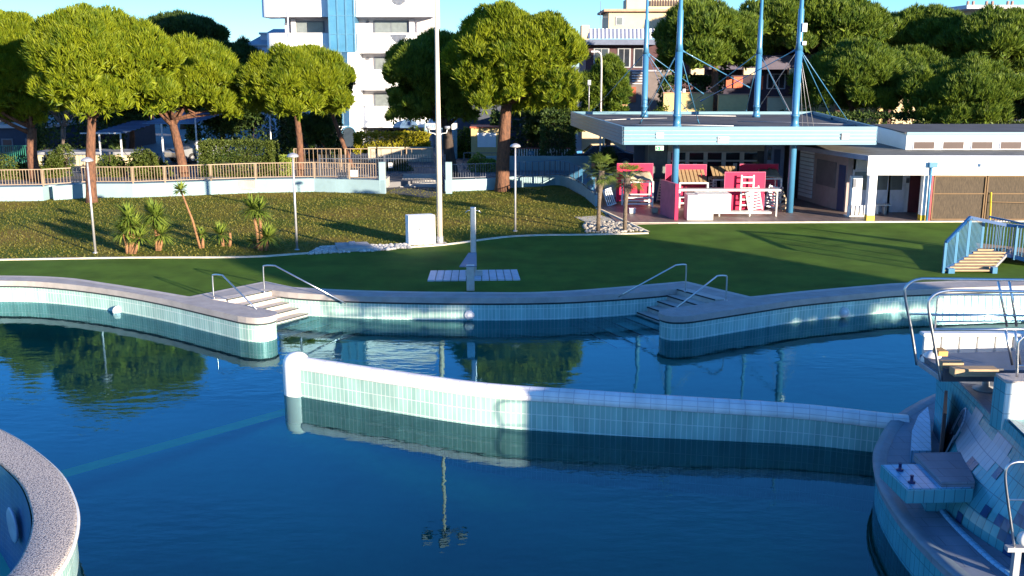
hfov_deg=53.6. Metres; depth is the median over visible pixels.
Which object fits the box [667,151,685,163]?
window frame
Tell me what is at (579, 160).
retaining wall
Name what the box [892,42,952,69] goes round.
pine tree
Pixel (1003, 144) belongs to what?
window frame
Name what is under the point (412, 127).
shrub
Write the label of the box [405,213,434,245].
electrical cabinet
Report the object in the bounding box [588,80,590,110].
street lamp
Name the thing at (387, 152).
garden wall
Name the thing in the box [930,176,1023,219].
screened gate
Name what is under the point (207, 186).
retaining wall
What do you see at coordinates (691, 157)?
window frame
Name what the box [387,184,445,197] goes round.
entrance ramp
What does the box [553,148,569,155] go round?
slatted gate
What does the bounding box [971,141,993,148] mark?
window frame
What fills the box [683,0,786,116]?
blue mast
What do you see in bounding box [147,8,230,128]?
pine tree
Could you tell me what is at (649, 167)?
pink board
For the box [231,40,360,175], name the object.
pine tree
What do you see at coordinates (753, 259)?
turf deck
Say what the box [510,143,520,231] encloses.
park lamp
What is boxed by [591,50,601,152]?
street lamp
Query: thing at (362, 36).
apartment building
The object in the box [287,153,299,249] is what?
park lamp
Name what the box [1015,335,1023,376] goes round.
rail loop
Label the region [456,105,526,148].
house
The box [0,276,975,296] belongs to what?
coping edge band
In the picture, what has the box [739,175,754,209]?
ladder
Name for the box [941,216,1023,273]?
footbridge
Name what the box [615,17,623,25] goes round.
window
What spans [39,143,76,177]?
shrub
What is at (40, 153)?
garden wall
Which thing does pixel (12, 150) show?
fence
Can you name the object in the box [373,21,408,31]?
window
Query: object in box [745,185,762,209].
stacked lounger
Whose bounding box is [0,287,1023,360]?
pool basin wall
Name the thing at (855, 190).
lounger
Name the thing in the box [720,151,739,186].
window frame
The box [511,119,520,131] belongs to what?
window
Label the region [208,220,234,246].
yucca plant
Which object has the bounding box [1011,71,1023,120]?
pine tree
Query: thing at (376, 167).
fence
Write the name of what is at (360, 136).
hedge
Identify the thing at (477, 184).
retaining wall
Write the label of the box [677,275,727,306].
handrail
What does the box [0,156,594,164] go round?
road
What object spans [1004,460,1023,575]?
rail loop
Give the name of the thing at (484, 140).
garage hut
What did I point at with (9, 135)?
house
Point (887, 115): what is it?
hedge
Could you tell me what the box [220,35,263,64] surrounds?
pine tree
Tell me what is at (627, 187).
fan palm
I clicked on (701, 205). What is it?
white counter
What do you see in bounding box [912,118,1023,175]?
hedge
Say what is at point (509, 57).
pine tree
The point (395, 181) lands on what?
street pavement
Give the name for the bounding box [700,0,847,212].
blue mast
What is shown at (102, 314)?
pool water
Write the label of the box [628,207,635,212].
crate
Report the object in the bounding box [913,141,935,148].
window frame
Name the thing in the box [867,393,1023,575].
diving terrace
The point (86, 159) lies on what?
park lamp
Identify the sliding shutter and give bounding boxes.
[633,145,644,162]
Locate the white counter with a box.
[684,192,730,219]
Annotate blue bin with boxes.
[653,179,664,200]
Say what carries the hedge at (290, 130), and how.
on the street pavement
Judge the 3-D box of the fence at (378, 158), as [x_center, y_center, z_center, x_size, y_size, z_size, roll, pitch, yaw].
[-7.273,-6.854,56.861,7.108,1.280,0.060,0,12,0]
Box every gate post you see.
[379,162,385,193]
[445,162,451,193]
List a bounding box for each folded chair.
[602,187,616,205]
[604,174,617,202]
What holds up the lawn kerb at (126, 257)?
on the lawn at (108, 246)
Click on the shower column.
(469, 262)
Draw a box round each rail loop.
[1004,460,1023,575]
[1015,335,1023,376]
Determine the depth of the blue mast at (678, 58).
44.00 m
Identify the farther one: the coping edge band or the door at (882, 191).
the door at (882, 191)
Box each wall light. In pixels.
[112,306,120,315]
[464,310,474,319]
[839,307,849,317]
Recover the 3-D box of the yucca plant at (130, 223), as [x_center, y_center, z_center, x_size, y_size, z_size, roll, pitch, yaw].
[-13.264,-2.086,35.259,1.775,1.966,1.405,0,12,0]
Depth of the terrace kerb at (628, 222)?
42.43 m
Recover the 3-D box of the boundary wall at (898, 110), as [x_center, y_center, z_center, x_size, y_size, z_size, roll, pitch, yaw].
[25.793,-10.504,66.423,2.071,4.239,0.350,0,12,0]
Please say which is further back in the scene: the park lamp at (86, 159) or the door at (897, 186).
the door at (897, 186)
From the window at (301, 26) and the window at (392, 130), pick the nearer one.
the window at (301, 26)
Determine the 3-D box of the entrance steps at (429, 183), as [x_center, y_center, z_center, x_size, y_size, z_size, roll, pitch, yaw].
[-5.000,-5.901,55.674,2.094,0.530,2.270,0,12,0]
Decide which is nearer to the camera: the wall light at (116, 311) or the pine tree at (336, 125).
the wall light at (116, 311)
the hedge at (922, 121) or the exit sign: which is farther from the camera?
the hedge at (922, 121)
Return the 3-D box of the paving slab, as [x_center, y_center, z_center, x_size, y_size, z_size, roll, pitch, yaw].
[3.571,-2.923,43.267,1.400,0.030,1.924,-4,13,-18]
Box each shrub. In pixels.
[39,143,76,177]
[96,150,127,176]
[123,146,173,178]
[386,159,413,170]
[405,125,431,146]
[453,126,470,157]
[466,151,495,172]
[594,141,618,171]
[649,102,668,110]
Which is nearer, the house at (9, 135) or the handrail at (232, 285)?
the handrail at (232, 285)
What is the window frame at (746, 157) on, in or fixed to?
in the kiosk
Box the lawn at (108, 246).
[0,185,638,257]
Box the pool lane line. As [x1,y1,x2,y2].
[60,409,284,476]
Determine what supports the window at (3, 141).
in the house at (9, 135)
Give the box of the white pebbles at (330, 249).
[307,243,412,254]
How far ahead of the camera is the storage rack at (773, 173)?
46.65 m
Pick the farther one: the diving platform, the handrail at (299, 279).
the handrail at (299, 279)
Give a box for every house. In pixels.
[0,120,85,158]
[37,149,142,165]
[53,113,155,148]
[248,29,284,129]
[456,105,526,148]
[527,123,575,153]
[690,32,890,123]
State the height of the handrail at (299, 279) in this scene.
1.083 m
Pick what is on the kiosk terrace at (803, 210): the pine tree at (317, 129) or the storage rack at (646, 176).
the storage rack at (646, 176)
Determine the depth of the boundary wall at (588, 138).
66.48 m
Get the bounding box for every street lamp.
[269,116,271,139]
[588,80,590,110]
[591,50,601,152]
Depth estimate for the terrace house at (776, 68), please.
79.26 m
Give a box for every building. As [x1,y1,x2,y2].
[261,0,441,151]
[578,0,718,139]
[782,124,1023,220]
[949,1,1023,14]
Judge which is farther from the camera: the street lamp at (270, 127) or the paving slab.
the street lamp at (270, 127)
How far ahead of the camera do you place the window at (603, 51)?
79.81 m
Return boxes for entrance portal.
[424,123,458,158]
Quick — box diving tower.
[933,380,1023,557]
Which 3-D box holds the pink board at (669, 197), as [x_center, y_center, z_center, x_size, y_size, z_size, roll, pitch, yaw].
[6.780,-3.820,43.668,0.148,1.519,1.801,-3,13,-12]
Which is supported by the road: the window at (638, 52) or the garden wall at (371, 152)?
the garden wall at (371, 152)
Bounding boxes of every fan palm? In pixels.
[581,152,620,230]
[610,162,648,230]
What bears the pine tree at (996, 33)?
on the street pavement
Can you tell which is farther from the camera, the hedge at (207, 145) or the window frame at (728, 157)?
the hedge at (207, 145)
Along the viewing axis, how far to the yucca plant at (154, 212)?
35.70 m
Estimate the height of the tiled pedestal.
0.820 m
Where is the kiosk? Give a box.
[571,111,877,196]
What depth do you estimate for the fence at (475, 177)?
52.98 m
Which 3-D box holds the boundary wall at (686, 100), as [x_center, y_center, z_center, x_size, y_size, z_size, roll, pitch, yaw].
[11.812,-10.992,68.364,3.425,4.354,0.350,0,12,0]
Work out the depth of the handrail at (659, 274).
29.20 m
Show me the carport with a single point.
(130, 126)
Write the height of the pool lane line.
0.001 m
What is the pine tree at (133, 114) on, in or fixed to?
on the street pavement
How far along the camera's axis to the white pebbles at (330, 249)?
36.14 m
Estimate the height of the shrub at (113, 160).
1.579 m
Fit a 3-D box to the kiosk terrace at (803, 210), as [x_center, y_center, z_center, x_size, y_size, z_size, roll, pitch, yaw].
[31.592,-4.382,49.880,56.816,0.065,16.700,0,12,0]
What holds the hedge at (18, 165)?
on the street pavement
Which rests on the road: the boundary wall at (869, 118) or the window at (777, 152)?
the boundary wall at (869, 118)
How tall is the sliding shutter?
2.850 m
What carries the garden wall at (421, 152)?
on the road
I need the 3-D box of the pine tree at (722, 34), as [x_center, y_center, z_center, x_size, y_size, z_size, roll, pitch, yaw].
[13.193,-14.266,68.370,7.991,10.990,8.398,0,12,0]
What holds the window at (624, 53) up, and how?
in the terraced building at (627, 20)
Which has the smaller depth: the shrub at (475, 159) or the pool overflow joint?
the pool overflow joint
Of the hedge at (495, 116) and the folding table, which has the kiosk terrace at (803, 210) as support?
the folding table
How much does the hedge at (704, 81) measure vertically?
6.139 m
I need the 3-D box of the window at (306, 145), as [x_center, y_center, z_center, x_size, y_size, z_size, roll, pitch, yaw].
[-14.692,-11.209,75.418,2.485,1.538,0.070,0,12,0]
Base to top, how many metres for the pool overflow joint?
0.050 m
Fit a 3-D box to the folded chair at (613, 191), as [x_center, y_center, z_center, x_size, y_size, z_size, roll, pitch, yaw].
[4.703,-4.766,48.248,0.824,1.372,0.520,0,12,0]
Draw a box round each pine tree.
[0,8,50,181]
[19,1,187,202]
[97,102,166,148]
[140,31,246,177]
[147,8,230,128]
[196,84,265,139]
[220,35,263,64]
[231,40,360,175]
[300,112,335,161]
[310,81,356,166]
[381,26,480,176]
[440,0,590,191]
[522,101,584,144]
[576,52,634,142]
[649,0,769,110]
[738,0,896,94]
[785,35,912,120]
[882,1,967,48]
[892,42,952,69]
[895,50,1023,123]
[926,3,1023,73]
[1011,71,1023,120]
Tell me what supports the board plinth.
on the diving terrace at (911, 539)
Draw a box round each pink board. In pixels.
[616,163,652,201]
[660,180,678,219]
[665,164,706,204]
[724,172,765,209]
[739,164,778,200]
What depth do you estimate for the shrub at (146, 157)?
56.22 m
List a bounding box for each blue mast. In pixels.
[592,0,703,116]
[639,0,749,183]
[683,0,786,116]
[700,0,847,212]
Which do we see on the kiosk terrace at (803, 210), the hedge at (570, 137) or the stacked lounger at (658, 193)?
the stacked lounger at (658, 193)
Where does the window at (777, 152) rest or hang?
in the kiosk
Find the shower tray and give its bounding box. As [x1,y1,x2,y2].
[428,269,519,280]
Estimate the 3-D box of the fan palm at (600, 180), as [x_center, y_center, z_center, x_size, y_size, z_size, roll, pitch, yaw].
[3.401,-3.754,39.605,1.480,3.238,1.821,-7,14,-29]
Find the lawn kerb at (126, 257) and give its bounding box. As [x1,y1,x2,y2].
[0,232,648,260]
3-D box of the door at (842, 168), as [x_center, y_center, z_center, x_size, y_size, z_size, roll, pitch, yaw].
[14.755,-4.486,45.428,0.030,2.050,0.577,-2,13,-10]
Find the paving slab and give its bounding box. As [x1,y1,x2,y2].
[575,215,614,221]
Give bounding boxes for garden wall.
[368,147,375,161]
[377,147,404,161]
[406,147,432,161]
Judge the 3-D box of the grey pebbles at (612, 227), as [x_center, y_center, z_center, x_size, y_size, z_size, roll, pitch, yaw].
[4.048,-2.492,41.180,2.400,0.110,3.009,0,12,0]
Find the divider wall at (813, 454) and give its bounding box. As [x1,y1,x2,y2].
[282,351,909,513]
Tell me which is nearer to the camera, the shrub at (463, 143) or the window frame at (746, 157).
the window frame at (746, 157)
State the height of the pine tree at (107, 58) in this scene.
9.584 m
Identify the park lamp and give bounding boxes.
[81,157,97,252]
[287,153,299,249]
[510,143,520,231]
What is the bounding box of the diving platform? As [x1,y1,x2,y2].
[903,277,1023,392]
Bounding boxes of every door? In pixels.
[343,128,353,151]
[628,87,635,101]
[794,150,799,197]
[836,164,845,211]
[850,170,866,211]
[875,175,890,211]
[886,175,906,211]
[907,175,920,211]
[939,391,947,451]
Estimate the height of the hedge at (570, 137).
4.004 m
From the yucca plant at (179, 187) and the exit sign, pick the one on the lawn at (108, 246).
the yucca plant at (179, 187)
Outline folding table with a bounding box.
[678,188,780,215]
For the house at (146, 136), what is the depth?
77.97 m
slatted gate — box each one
[516,148,551,155]
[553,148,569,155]
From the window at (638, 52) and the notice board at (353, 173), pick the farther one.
the window at (638, 52)
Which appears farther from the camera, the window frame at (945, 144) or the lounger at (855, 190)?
the window frame at (945, 144)
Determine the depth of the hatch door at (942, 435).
16.22 m
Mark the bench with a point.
(884, 207)
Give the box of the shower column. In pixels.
[459,207,482,290]
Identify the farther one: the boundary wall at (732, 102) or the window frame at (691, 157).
the boundary wall at (732, 102)
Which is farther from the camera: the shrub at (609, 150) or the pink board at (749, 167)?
the shrub at (609, 150)
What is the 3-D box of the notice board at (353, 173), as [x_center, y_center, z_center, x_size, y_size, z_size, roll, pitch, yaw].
[-8.016,-5.820,51.444,0.368,0.325,0.024,0,12,0]
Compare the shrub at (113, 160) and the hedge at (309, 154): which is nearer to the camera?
the shrub at (113, 160)
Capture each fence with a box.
[0,145,25,165]
[0,162,385,185]
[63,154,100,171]
[293,148,341,169]
[318,154,445,176]
[345,148,435,168]
[452,163,495,178]
[516,160,595,194]
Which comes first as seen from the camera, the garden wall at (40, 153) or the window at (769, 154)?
the window at (769, 154)
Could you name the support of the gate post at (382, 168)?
on the lawn at (108, 246)
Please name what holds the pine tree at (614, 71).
on the street pavement
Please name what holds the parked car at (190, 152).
on the road
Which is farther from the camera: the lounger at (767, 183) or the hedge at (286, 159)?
the hedge at (286, 159)
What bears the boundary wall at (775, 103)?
on the road
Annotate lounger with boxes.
[656,178,660,200]
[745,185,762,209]
[764,181,774,205]
[764,184,783,208]
[843,176,864,216]
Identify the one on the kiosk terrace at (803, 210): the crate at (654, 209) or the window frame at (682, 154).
the crate at (654, 209)
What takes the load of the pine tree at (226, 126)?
on the street pavement
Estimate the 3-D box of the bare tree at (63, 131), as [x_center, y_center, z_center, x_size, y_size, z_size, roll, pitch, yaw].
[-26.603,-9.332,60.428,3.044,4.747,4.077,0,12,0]
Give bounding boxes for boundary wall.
[582,104,627,150]
[662,92,713,110]
[717,94,748,110]
[767,96,835,112]
[840,104,887,125]
[890,100,914,123]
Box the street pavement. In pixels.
[0,103,1022,188]
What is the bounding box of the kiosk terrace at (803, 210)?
[580,179,986,224]
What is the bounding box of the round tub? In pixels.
[0,429,80,575]
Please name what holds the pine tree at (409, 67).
on the street pavement
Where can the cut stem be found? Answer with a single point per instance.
(230, 242)
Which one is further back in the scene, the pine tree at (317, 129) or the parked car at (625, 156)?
the pine tree at (317, 129)
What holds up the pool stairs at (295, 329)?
on the pool floor
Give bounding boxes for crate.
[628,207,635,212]
[651,207,658,212]
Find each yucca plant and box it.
[107,200,156,253]
[139,196,179,250]
[171,180,201,248]
[193,227,208,247]
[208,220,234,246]
[235,192,286,250]
[246,233,256,248]
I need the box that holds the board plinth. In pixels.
[880,452,974,511]
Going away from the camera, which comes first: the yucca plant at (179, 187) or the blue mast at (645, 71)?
the yucca plant at (179, 187)
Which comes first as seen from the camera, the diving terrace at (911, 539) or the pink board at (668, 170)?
the diving terrace at (911, 539)
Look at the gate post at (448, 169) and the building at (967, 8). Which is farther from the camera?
the building at (967, 8)
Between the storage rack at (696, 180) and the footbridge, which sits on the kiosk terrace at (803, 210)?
the storage rack at (696, 180)
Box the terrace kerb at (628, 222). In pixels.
[596,208,1023,232]
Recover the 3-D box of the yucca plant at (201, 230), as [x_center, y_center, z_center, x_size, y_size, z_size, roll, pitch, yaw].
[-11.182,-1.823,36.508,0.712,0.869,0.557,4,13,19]
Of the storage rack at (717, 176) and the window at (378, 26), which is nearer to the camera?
the storage rack at (717, 176)
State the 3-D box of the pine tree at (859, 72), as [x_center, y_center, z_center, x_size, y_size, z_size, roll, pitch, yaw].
[21.057,-11.571,62.821,7.748,8.095,7.910,0,12,0]
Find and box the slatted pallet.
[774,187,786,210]
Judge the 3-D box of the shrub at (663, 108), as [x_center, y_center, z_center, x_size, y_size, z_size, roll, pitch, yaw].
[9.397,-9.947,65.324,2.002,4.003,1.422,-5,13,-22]
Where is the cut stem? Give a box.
[228,232,231,246]
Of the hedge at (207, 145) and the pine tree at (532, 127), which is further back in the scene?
the pine tree at (532, 127)
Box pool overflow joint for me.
[0,286,990,325]
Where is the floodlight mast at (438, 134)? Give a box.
[426,0,449,243]
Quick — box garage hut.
[470,125,498,157]
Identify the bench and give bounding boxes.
[875,204,891,213]
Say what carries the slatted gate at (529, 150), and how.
on the street pavement
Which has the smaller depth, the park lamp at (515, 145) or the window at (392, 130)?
the park lamp at (515, 145)
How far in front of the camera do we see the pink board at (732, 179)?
45.68 m
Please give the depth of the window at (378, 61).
74.21 m
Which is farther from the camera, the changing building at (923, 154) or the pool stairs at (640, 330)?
the changing building at (923, 154)
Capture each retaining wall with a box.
[0,176,389,201]
[444,176,513,191]
[483,156,590,170]
[516,175,597,206]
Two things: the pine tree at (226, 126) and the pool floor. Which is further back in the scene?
the pine tree at (226, 126)
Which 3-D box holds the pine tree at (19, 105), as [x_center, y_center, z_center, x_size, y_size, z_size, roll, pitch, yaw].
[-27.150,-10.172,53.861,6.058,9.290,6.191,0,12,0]
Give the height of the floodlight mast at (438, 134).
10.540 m
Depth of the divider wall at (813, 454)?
20.00 m
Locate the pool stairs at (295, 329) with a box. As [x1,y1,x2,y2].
[213,289,377,347]
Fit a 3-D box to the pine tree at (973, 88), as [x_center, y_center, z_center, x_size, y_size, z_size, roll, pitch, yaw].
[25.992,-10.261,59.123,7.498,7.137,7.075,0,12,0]
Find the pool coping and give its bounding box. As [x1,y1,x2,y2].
[0,276,1023,323]
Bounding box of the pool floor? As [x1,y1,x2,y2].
[0,305,1023,575]
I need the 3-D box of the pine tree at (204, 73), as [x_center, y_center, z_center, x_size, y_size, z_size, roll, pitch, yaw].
[-17.273,-9.749,54.734,6.642,8.092,6.877,0,12,0]
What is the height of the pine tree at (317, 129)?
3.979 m
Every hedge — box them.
[0,153,46,179]
[35,106,127,150]
[183,96,300,161]
[195,137,281,176]
[260,154,292,175]
[276,111,344,158]
[352,130,431,154]
[488,108,576,155]
[536,107,575,155]
[656,72,725,109]
[799,109,922,124]
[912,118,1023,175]
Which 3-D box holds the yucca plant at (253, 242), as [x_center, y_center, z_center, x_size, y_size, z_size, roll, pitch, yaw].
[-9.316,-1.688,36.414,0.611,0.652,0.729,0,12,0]
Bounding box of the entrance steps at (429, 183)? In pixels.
[400,174,435,186]
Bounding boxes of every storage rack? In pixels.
[621,170,653,207]
[678,169,708,207]
[708,166,735,191]
[758,167,781,203]
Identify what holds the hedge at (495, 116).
on the street pavement
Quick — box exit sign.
[655,145,663,150]
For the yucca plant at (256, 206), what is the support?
on the lawn at (108, 246)
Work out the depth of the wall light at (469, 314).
28.79 m
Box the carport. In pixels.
[80,112,221,167]
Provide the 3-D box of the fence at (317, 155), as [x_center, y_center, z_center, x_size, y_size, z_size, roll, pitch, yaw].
[-11.643,-7.723,60.765,2.875,1.290,0.060,0,12,0]
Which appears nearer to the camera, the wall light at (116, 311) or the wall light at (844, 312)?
the wall light at (844, 312)
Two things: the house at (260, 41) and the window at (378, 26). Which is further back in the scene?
the house at (260, 41)
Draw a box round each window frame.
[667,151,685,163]
[685,151,703,163]
[703,151,721,187]
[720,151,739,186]
[739,151,758,164]
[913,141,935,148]
[942,141,964,148]
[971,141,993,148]
[999,141,1022,148]
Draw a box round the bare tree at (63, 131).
[49,107,75,152]
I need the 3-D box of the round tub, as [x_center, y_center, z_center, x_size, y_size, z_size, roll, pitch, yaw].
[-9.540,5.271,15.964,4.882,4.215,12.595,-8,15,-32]
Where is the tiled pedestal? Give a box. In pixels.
[989,373,1023,429]
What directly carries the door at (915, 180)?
in the changing building at (923, 154)
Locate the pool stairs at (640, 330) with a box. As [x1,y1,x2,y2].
[570,288,727,348]
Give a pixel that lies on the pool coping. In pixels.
(730, 306)
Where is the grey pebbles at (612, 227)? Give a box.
[582,220,642,232]
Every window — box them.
[1,139,14,152]
[290,21,324,32]
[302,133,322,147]
[364,129,405,146]
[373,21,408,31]
[374,57,385,68]
[374,93,388,105]
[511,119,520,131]
[593,48,608,64]
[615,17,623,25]
[618,48,630,67]
[633,48,642,67]
[766,74,785,88]
[767,147,771,159]
[774,149,780,169]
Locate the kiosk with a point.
(718, 128)
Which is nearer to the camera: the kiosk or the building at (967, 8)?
the kiosk
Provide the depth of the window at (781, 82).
79.30 m
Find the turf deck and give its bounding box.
[0,222,1023,295]
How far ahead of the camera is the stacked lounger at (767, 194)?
46.08 m
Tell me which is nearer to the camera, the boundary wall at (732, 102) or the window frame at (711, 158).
the window frame at (711, 158)
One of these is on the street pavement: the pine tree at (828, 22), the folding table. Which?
the pine tree at (828, 22)
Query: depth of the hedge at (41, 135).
64.80 m
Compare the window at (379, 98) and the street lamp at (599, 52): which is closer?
the street lamp at (599, 52)
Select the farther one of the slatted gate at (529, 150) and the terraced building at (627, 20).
the terraced building at (627, 20)
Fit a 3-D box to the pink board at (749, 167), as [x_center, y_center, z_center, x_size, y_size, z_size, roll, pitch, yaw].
[11.654,-4.959,47.986,1.827,1.840,0.070,0,12,0]
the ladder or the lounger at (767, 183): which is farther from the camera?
the lounger at (767, 183)
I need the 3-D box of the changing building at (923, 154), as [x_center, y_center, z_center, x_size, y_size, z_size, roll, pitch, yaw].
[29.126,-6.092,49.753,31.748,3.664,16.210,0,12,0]
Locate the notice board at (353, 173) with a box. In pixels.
[350,170,357,176]
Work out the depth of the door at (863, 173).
44.91 m
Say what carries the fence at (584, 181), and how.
on the retaining wall at (575, 185)
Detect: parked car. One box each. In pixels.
[164,138,230,162]
[568,143,633,162]
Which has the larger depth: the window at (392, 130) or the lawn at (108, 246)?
the window at (392, 130)
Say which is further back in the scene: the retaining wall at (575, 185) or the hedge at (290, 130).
the hedge at (290, 130)
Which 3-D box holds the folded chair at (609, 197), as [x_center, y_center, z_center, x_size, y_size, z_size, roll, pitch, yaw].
[4.524,-4.237,47.198,0.709,0.918,0.050,0,12,0]
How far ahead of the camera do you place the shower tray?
31.65 m
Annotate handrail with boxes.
[212,274,256,308]
[263,265,345,303]
[619,264,686,296]
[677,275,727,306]
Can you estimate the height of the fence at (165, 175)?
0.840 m

